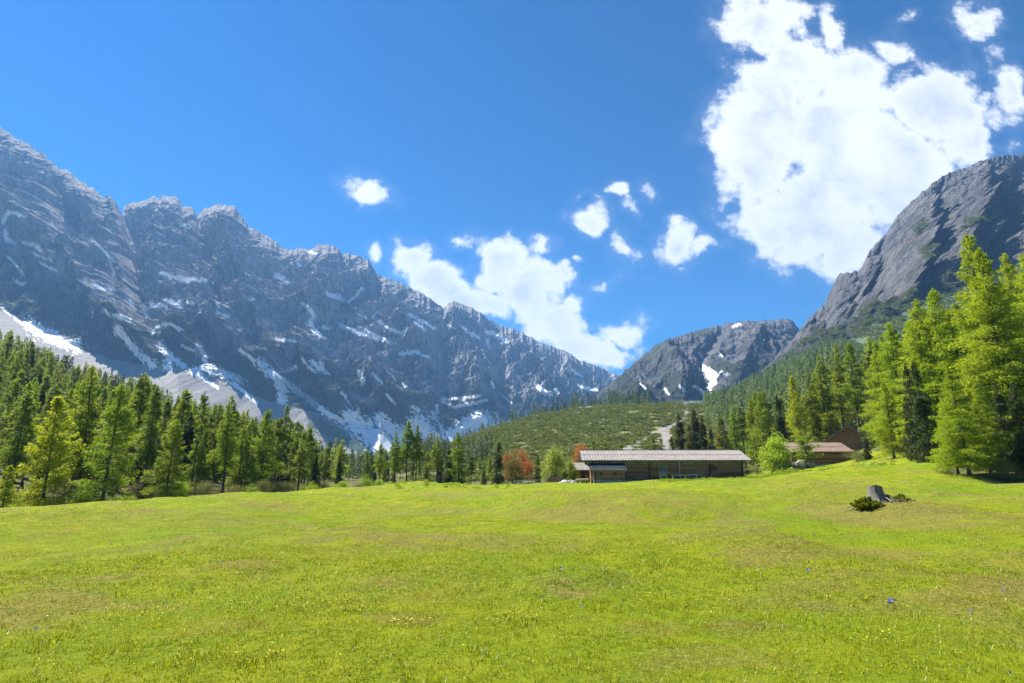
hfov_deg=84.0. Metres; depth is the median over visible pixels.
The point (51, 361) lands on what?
larch tree
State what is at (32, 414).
larch tree
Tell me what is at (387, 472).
spruce tree
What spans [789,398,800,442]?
spruce tree
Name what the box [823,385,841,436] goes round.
spruce tree
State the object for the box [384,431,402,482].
larch tree
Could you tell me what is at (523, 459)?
rowan tree
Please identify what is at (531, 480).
fence
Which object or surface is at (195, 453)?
larch tree
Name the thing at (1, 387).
larch tree
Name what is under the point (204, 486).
shrub
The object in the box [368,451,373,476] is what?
larch tree
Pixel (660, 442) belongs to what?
larch tree
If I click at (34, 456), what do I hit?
larch tree
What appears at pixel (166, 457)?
larch tree
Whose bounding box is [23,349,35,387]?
spruce tree
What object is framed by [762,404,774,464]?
spruce tree
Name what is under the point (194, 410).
larch tree
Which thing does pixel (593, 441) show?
larch tree
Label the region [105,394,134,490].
larch tree
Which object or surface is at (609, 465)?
barn
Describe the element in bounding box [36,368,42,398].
spruce tree
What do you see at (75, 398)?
larch tree
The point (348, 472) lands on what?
larch tree
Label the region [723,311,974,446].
slope spruces
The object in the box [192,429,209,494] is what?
larch tree
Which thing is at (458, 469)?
larch tree
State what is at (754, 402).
larch tree
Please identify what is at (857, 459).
shrub
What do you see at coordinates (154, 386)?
larch tree
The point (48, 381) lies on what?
larch tree
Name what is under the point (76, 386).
larch tree
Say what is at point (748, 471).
shrub
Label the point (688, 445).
spruce tree
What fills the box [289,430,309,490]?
larch tree
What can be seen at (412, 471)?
larch tree
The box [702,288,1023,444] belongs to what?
slope forest
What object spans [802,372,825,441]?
larch tree
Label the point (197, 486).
shrub
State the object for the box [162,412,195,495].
spruce tree
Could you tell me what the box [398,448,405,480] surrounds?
larch tree
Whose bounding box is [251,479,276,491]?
shrub
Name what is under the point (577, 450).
rowan tree
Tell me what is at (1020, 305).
larch tree
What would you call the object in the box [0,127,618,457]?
mountain range
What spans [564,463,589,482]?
hut
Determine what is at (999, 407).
spruce tree
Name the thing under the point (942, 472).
shrub
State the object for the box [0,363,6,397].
larch tree
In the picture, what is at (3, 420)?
larch tree
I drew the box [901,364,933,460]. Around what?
spruce tree
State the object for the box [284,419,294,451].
larch tree
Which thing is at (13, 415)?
larch tree
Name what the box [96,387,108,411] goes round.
larch tree
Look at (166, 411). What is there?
larch tree
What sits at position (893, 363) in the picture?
larch tree
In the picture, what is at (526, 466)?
rowan tree
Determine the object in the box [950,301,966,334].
larch tree
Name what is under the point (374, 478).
spruce tree
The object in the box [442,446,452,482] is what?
spruce tree
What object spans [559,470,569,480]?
shrub
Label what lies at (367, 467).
larch tree
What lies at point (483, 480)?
spruce tree
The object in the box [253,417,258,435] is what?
larch tree
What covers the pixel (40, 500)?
shrub
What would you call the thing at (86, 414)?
larch tree
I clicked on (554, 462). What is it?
deciduous tree
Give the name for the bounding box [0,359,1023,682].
ground
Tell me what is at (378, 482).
shrub
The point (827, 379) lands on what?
larch tree
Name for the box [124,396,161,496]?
larch tree
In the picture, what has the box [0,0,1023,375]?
sky
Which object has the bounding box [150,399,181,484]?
spruce tree
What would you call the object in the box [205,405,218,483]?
larch tree
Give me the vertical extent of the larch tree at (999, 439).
8.024 m
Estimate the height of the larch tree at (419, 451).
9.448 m
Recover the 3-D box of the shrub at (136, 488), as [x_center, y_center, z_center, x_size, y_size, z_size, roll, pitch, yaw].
[-36.881,14.767,56.384,4.089,1.994,3.927,-3,-13,13]
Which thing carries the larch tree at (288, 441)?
on the ground at (22, 537)
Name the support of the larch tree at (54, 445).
on the ground at (22, 537)
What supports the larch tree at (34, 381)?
on the ground at (22, 537)
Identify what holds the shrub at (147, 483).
on the ground at (22, 537)
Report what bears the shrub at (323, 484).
on the ground at (22, 537)
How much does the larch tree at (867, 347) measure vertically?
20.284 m
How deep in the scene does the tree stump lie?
20.08 m
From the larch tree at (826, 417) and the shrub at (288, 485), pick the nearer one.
the shrub at (288, 485)
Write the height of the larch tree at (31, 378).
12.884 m
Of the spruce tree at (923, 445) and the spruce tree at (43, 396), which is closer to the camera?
the spruce tree at (923, 445)
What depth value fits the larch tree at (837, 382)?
118.32 m
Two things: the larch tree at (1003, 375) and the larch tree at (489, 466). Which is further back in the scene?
the larch tree at (489, 466)
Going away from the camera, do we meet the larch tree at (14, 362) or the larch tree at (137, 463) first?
the larch tree at (137, 463)
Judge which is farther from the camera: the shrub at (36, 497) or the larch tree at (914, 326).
the larch tree at (914, 326)
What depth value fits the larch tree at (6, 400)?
101.64 m
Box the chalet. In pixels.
[820,426,869,452]
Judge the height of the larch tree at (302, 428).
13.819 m
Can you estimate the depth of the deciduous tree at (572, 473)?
84.18 m
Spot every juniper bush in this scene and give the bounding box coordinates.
[849,496,885,509]
[893,493,910,501]
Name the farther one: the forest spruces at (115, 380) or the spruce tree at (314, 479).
the forest spruces at (115, 380)
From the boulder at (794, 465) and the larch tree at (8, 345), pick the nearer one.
the boulder at (794, 465)
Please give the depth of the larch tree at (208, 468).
62.61 m
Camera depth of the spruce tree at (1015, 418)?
45.81 m
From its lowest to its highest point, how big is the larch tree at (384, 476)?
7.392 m
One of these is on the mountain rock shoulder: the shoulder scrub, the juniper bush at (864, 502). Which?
the shoulder scrub
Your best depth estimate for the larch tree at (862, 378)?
112.89 m
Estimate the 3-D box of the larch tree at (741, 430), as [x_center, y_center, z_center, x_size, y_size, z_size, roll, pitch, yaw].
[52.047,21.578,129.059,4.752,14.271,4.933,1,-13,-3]
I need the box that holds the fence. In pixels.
[513,479,555,483]
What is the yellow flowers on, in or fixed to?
on the ground at (22, 537)
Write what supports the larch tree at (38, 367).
on the ground at (22, 537)
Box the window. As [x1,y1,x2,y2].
[659,466,667,471]
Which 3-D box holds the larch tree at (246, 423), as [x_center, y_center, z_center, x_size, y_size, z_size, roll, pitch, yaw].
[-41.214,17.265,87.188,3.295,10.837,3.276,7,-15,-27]
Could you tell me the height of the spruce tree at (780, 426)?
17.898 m
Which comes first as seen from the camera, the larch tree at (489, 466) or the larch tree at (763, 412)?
the larch tree at (763, 412)
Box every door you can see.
[580,472,584,482]
[695,468,708,478]
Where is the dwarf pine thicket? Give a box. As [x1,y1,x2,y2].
[404,401,755,481]
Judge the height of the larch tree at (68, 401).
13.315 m
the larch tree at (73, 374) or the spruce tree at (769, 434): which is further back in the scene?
the larch tree at (73, 374)
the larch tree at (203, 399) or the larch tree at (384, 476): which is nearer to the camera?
the larch tree at (203, 399)
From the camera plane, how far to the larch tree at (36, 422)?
100.68 m
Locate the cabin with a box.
[782,442,858,469]
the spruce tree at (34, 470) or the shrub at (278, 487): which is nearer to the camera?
the shrub at (278, 487)
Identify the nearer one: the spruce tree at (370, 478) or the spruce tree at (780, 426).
the spruce tree at (780, 426)
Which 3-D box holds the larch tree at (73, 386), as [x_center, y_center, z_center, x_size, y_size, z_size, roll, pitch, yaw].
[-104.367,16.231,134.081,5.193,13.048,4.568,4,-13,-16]
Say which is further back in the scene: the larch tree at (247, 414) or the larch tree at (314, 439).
the larch tree at (314, 439)
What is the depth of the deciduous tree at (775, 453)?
89.14 m
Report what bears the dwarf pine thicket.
on the ground at (22, 537)
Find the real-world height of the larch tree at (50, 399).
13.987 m
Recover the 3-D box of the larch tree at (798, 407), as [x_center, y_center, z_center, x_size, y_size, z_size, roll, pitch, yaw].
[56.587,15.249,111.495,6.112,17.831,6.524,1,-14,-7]
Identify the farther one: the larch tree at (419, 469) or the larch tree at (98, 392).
the larch tree at (98, 392)
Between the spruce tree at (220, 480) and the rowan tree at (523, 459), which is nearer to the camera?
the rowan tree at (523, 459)
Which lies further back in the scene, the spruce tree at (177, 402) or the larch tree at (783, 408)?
the larch tree at (783, 408)
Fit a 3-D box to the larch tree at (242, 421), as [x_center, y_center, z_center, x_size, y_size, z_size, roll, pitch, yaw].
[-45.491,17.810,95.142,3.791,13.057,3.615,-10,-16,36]
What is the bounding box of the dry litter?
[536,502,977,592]
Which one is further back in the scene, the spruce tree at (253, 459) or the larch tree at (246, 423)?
the larch tree at (246, 423)
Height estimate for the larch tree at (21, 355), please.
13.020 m
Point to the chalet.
(848, 437)
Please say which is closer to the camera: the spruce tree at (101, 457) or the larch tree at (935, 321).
the larch tree at (935, 321)
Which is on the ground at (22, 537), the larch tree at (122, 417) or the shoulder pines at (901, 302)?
the larch tree at (122, 417)
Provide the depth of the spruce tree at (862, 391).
123.40 m
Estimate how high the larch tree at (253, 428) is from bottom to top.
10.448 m
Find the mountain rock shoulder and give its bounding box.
[761,154,1023,375]
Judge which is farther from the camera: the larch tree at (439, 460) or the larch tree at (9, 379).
the larch tree at (9, 379)
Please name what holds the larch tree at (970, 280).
on the ground at (22, 537)
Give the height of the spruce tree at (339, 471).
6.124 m
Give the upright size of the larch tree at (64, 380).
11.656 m
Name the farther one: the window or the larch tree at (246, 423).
the larch tree at (246, 423)
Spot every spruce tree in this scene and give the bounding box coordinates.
[9,378,30,411]
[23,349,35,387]
[26,388,64,481]
[32,389,45,456]
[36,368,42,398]
[83,420,99,488]
[90,419,114,479]
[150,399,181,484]
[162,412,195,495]
[194,414,222,482]
[245,422,268,487]
[268,425,283,484]
[279,428,296,487]
[306,440,317,485]
[307,448,318,489]
[309,453,319,487]
[334,456,343,486]
[369,461,376,481]
[372,472,376,485]
[384,454,390,481]
[389,462,396,482]
[434,453,443,482]
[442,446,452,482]
[480,466,487,484]
[491,442,506,484]
[534,455,541,481]
[669,436,676,471]
[673,413,685,471]
[683,424,695,471]
[689,408,704,448]
[696,415,709,461]
[707,429,716,471]
[713,417,733,471]
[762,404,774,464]
[774,395,789,442]
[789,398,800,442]
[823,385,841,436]
[858,361,869,431]
[860,348,880,449]
[862,437,872,459]
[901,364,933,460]
[908,361,942,462]
[990,380,1021,471]
[1005,381,1023,473]
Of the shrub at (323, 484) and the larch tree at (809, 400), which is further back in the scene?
the larch tree at (809, 400)
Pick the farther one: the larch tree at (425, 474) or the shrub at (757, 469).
the shrub at (757, 469)
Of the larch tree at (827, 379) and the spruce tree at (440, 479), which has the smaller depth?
the spruce tree at (440, 479)
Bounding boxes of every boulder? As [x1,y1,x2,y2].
[790,462,798,467]
[796,460,805,468]
[807,462,814,467]
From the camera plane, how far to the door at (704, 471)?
82.82 m
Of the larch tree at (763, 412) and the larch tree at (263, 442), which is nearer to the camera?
the larch tree at (263, 442)
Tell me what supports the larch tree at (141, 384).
on the ground at (22, 537)
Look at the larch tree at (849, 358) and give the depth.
109.15 m
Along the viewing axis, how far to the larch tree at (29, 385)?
64.90 m
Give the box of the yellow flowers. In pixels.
[29,522,1015,680]
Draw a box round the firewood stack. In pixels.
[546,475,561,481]
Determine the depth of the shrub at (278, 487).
64.21 m
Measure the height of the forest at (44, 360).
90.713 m
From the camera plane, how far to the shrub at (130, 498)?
53.10 m
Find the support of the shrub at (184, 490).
on the ground at (22, 537)
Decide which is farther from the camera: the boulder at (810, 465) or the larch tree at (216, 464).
the boulder at (810, 465)
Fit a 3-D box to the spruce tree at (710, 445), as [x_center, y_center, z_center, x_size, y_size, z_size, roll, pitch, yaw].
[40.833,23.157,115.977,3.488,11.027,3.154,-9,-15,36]
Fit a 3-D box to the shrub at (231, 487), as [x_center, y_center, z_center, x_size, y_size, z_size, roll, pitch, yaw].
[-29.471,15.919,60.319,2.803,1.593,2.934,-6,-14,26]
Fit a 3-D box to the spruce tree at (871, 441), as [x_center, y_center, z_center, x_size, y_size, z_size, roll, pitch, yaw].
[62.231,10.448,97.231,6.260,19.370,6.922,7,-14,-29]
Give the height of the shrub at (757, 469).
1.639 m
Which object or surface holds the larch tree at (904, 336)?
on the ground at (22, 537)
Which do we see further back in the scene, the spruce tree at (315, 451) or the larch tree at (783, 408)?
the larch tree at (783, 408)
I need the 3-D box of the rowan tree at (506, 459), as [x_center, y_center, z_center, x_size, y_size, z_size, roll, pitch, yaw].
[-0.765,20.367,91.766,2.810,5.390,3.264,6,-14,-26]
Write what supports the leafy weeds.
on the ground at (22, 537)
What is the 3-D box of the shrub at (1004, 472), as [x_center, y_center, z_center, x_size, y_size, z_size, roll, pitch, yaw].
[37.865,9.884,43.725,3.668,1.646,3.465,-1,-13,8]
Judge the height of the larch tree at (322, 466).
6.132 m
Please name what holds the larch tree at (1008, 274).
on the ground at (22, 537)
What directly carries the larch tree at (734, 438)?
on the ground at (22, 537)
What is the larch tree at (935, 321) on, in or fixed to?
on the ground at (22, 537)
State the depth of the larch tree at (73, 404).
59.19 m
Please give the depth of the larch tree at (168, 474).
51.61 m
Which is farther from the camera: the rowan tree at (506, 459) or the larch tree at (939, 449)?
the rowan tree at (506, 459)
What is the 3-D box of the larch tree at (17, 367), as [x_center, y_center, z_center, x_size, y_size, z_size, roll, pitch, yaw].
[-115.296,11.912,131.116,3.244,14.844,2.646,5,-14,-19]
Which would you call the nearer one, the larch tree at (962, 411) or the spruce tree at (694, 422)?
the larch tree at (962, 411)
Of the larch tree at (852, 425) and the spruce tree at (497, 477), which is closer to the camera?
the spruce tree at (497, 477)
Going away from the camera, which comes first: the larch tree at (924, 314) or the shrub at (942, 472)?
the shrub at (942, 472)
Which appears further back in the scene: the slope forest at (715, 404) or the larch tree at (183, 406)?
the slope forest at (715, 404)
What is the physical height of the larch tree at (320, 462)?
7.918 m
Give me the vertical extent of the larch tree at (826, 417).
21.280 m
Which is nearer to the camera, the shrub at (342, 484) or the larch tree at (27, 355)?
the shrub at (342, 484)
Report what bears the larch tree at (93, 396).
on the ground at (22, 537)
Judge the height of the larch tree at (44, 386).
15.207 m
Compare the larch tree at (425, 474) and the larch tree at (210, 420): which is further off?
the larch tree at (210, 420)
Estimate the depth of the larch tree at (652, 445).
123.79 m
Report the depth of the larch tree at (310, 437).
79.95 m
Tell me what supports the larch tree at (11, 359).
on the ground at (22, 537)
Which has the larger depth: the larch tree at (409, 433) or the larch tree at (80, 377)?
the larch tree at (80, 377)
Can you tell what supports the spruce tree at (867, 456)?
on the ground at (22, 537)
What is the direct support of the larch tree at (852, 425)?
on the ground at (22, 537)
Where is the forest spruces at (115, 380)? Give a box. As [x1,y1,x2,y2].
[10,340,340,479]
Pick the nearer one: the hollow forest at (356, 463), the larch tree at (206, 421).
the larch tree at (206, 421)
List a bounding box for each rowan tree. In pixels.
[499,452,513,483]
[510,446,534,483]
[521,460,535,482]
[572,443,590,462]
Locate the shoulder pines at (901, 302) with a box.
[810,209,1019,351]
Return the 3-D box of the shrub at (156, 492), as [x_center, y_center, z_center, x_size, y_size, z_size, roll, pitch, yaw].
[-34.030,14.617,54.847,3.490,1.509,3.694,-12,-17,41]
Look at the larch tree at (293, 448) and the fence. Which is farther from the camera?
the fence
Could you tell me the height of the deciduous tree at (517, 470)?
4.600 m
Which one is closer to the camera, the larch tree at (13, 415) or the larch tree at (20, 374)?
the larch tree at (13, 415)
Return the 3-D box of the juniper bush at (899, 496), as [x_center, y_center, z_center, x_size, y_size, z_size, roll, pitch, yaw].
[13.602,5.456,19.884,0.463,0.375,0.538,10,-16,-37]
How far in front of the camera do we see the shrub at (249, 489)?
59.55 m
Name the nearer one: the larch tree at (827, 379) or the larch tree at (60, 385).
the larch tree at (60, 385)
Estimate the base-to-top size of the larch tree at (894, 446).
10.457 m
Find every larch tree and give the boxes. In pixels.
[0,335,13,367]
[0,356,7,384]
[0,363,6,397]
[0,367,5,411]
[0,378,22,489]
[0,382,18,417]
[0,382,41,494]
[0,389,34,491]
[0,391,32,486]
[0,395,21,432]
[0,465,16,507]
[1,369,26,412]
[2,353,14,391]
[2,375,12,411]
[3,363,21,408]
[4,356,20,384]
[12,395,86,505]
[13,352,25,380]
[13,405,36,488]
[18,386,40,486]
[20,348,30,384]
[23,342,37,370]
[26,367,38,385]
[29,377,38,398]
[30,363,40,384]
[32,381,40,440]
[32,384,64,482]
[35,378,65,435]
[36,374,51,410]
[41,388,75,487]
[42,353,55,393]
[42,370,51,393]
[44,381,97,498]
[49,365,104,499]
[55,380,86,491]
[60,381,99,488]
[61,373,67,399]
[63,375,96,499]
[63,380,73,399]
[63,383,76,399]
[66,365,76,393]
[67,383,143,503]
[69,383,79,407]
[73,374,82,395]
[95,386,101,406]
[95,414,103,457]
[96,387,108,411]
[98,388,122,478]
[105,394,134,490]
[118,372,153,495]
[118,376,163,494]
[124,381,163,484]
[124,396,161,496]
[131,385,163,498]
[139,420,187,497]
[153,415,178,477]
[156,400,172,475]
[160,388,198,484]
[161,405,181,476]
[177,401,199,469]
[185,422,206,493]
[187,390,213,494]
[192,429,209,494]
[193,405,213,482]
[201,439,213,492]
[203,414,213,482]
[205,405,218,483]
[206,402,239,492]
[206,403,224,490]
[208,394,241,489]
[224,410,243,491]
[224,427,251,491]
[232,410,246,485]
[235,416,259,481]
[240,407,251,483]
[242,409,283,492]
[242,419,251,481]
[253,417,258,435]
[267,404,295,486]
[267,417,286,485]
[283,419,303,489]
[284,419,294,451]
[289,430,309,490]
[294,424,304,484]
[299,426,321,481]
[301,426,314,488]
[316,452,324,480]
[320,446,332,481]
[332,439,351,477]
[346,460,352,480]
[361,451,370,482]
[361,459,366,481]
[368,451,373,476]
[372,443,386,479]
[378,448,388,484]
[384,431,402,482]
[396,420,419,480]
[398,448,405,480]
[409,457,415,480]
[411,425,425,480]
[414,459,422,479]
[422,452,431,480]
[426,435,444,481]
[446,432,470,483]
[466,454,475,474]
[486,458,493,471]
[589,439,596,448]
[650,436,657,471]
[659,438,664,448]
[727,409,745,453]
[733,406,749,466]
[740,391,772,465]
[745,399,766,465]
[748,389,775,447]
[749,391,775,467]
[772,396,794,436]
[784,375,815,442]
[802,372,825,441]
[803,371,824,442]
[812,353,842,440]
[818,364,845,426]
[828,344,859,427]
[832,357,855,426]
[835,364,860,427]
[838,341,870,431]
[853,361,874,433]
[858,337,874,378]
[858,339,901,448]
[861,322,924,447]
[866,382,908,460]
[878,335,885,349]
[878,339,911,415]
[885,299,965,446]
[900,321,917,358]
[909,288,965,446]
[916,327,936,393]
[919,307,934,334]
[925,368,1000,474]
[929,308,991,446]
[929,400,978,473]
[938,306,965,355]
[939,232,1023,469]
[943,247,1023,468]
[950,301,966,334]
[965,381,1019,474]
[995,253,1023,351]
[1007,247,1023,398]
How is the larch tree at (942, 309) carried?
on the ground at (22, 537)
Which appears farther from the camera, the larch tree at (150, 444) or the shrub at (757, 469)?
the shrub at (757, 469)
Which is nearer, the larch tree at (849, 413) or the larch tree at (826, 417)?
the larch tree at (826, 417)
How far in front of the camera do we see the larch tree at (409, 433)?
83.72 m
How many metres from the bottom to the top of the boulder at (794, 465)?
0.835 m
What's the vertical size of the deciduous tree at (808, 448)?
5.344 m
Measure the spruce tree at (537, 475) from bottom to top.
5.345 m
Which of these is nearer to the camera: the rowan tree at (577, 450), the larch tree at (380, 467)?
the larch tree at (380, 467)
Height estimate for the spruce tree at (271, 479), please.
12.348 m
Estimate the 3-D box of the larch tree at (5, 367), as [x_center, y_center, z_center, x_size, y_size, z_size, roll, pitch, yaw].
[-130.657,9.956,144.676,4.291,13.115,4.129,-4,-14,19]
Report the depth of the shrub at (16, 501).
47.93 m
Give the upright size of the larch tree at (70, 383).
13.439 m
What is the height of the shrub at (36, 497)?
2.368 m
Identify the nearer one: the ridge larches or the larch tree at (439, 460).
the larch tree at (439, 460)
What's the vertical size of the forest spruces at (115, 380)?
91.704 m
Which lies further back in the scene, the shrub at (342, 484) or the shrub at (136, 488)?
the shrub at (342, 484)
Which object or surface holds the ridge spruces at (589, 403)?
on the ground at (22, 537)
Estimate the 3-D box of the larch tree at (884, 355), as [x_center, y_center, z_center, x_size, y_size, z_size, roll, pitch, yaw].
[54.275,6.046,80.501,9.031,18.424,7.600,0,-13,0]
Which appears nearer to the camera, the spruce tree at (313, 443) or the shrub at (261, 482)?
the shrub at (261, 482)
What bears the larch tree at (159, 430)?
on the ground at (22, 537)
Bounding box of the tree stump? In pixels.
[844,484,915,511]
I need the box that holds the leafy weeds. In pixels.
[394,455,914,488]
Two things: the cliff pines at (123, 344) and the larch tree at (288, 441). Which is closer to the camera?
the larch tree at (288, 441)
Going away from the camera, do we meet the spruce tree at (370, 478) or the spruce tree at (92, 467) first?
the spruce tree at (92, 467)
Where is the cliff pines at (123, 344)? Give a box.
[0,252,517,431]
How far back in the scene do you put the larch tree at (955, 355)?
67.49 m
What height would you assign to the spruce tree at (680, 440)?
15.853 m
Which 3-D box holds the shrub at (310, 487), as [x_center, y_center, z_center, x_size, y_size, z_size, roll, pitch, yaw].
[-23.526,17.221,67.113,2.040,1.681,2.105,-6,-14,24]
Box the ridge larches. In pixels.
[438,386,651,444]
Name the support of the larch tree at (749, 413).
on the ground at (22, 537)
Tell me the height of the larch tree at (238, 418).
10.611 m
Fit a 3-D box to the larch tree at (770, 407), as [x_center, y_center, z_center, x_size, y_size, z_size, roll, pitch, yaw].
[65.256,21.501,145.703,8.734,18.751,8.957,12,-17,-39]
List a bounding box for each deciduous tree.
[502,455,526,483]
[536,445,568,481]
[562,459,579,480]
[752,431,796,472]
[790,436,823,468]
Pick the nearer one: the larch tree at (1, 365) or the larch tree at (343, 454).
the larch tree at (343, 454)
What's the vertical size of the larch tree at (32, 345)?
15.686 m
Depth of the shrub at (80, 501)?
52.02 m
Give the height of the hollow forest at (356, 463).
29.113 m
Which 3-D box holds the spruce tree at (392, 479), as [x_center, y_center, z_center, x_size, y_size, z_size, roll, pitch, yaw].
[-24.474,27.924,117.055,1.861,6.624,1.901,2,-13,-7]
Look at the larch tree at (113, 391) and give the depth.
87.24 m
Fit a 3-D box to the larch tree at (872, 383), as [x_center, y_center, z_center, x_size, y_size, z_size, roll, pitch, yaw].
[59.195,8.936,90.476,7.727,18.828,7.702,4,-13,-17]
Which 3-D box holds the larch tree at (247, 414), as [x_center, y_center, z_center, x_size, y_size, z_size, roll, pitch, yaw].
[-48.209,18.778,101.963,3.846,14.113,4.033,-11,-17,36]
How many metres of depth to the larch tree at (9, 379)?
134.94 m
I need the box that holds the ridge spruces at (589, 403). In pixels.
[530,388,644,413]
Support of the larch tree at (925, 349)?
on the ground at (22, 537)
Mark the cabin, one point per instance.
(832, 452)
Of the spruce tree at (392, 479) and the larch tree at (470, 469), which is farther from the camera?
the spruce tree at (392, 479)
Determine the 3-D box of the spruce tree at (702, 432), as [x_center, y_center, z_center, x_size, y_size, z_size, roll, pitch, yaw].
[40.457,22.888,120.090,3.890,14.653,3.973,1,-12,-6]
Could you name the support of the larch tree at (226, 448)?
on the ground at (22, 537)
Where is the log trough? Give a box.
[576,479,588,482]
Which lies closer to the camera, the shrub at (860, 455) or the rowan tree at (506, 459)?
the shrub at (860, 455)
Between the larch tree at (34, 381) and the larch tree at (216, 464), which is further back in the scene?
the larch tree at (34, 381)
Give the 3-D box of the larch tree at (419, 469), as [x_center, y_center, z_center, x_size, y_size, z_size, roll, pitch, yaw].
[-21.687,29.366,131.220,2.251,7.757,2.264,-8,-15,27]
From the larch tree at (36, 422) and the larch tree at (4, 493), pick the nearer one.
the larch tree at (4, 493)
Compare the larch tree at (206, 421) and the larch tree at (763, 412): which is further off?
the larch tree at (763, 412)
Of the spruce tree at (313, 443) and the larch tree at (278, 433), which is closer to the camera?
the larch tree at (278, 433)
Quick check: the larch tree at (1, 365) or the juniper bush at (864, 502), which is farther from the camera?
the larch tree at (1, 365)
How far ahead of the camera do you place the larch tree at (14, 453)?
56.07 m
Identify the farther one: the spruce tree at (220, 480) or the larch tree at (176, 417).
the spruce tree at (220, 480)
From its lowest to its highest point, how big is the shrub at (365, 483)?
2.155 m
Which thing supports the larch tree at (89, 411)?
on the ground at (22, 537)
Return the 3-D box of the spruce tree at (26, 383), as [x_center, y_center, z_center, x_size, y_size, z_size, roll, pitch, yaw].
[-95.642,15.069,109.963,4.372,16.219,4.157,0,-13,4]
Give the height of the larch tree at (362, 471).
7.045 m
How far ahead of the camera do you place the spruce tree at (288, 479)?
95.91 m
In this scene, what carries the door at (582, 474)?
in the hut
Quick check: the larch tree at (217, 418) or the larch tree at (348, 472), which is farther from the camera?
the larch tree at (348, 472)
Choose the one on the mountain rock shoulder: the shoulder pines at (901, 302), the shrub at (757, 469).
the shoulder pines at (901, 302)
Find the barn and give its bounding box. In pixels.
[578,449,750,482]
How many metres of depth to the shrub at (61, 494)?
53.34 m
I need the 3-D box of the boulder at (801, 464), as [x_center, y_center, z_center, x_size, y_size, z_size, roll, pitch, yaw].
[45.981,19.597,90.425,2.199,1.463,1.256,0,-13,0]
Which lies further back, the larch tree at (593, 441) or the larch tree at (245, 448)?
the larch tree at (593, 441)
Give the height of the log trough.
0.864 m
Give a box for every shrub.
[0,487,29,506]
[18,487,58,505]
[28,495,49,505]
[42,484,77,505]
[65,486,92,503]
[116,492,138,500]
[117,481,154,497]
[127,481,158,497]
[136,490,178,498]
[161,477,192,495]
[186,477,218,494]
[190,480,224,494]
[224,484,243,492]
[242,483,261,491]
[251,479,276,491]
[266,481,293,491]
[276,481,308,491]
[303,481,319,489]
[318,481,332,487]
[335,481,350,486]
[357,474,375,486]
[373,479,383,484]
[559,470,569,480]
[743,467,754,475]
[747,466,764,474]
[840,449,863,462]
[855,451,868,460]
[931,464,954,473]
[977,460,1023,479]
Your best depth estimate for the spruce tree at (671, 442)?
116.03 m
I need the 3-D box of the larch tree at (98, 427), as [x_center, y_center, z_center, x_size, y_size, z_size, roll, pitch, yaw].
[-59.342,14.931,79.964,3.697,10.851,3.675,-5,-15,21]
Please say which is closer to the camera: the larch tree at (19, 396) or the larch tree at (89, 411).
the larch tree at (89, 411)
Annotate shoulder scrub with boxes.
[761,206,1023,377]
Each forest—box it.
[0,329,343,480]
[321,428,493,478]
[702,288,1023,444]
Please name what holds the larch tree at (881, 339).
on the ground at (22, 537)

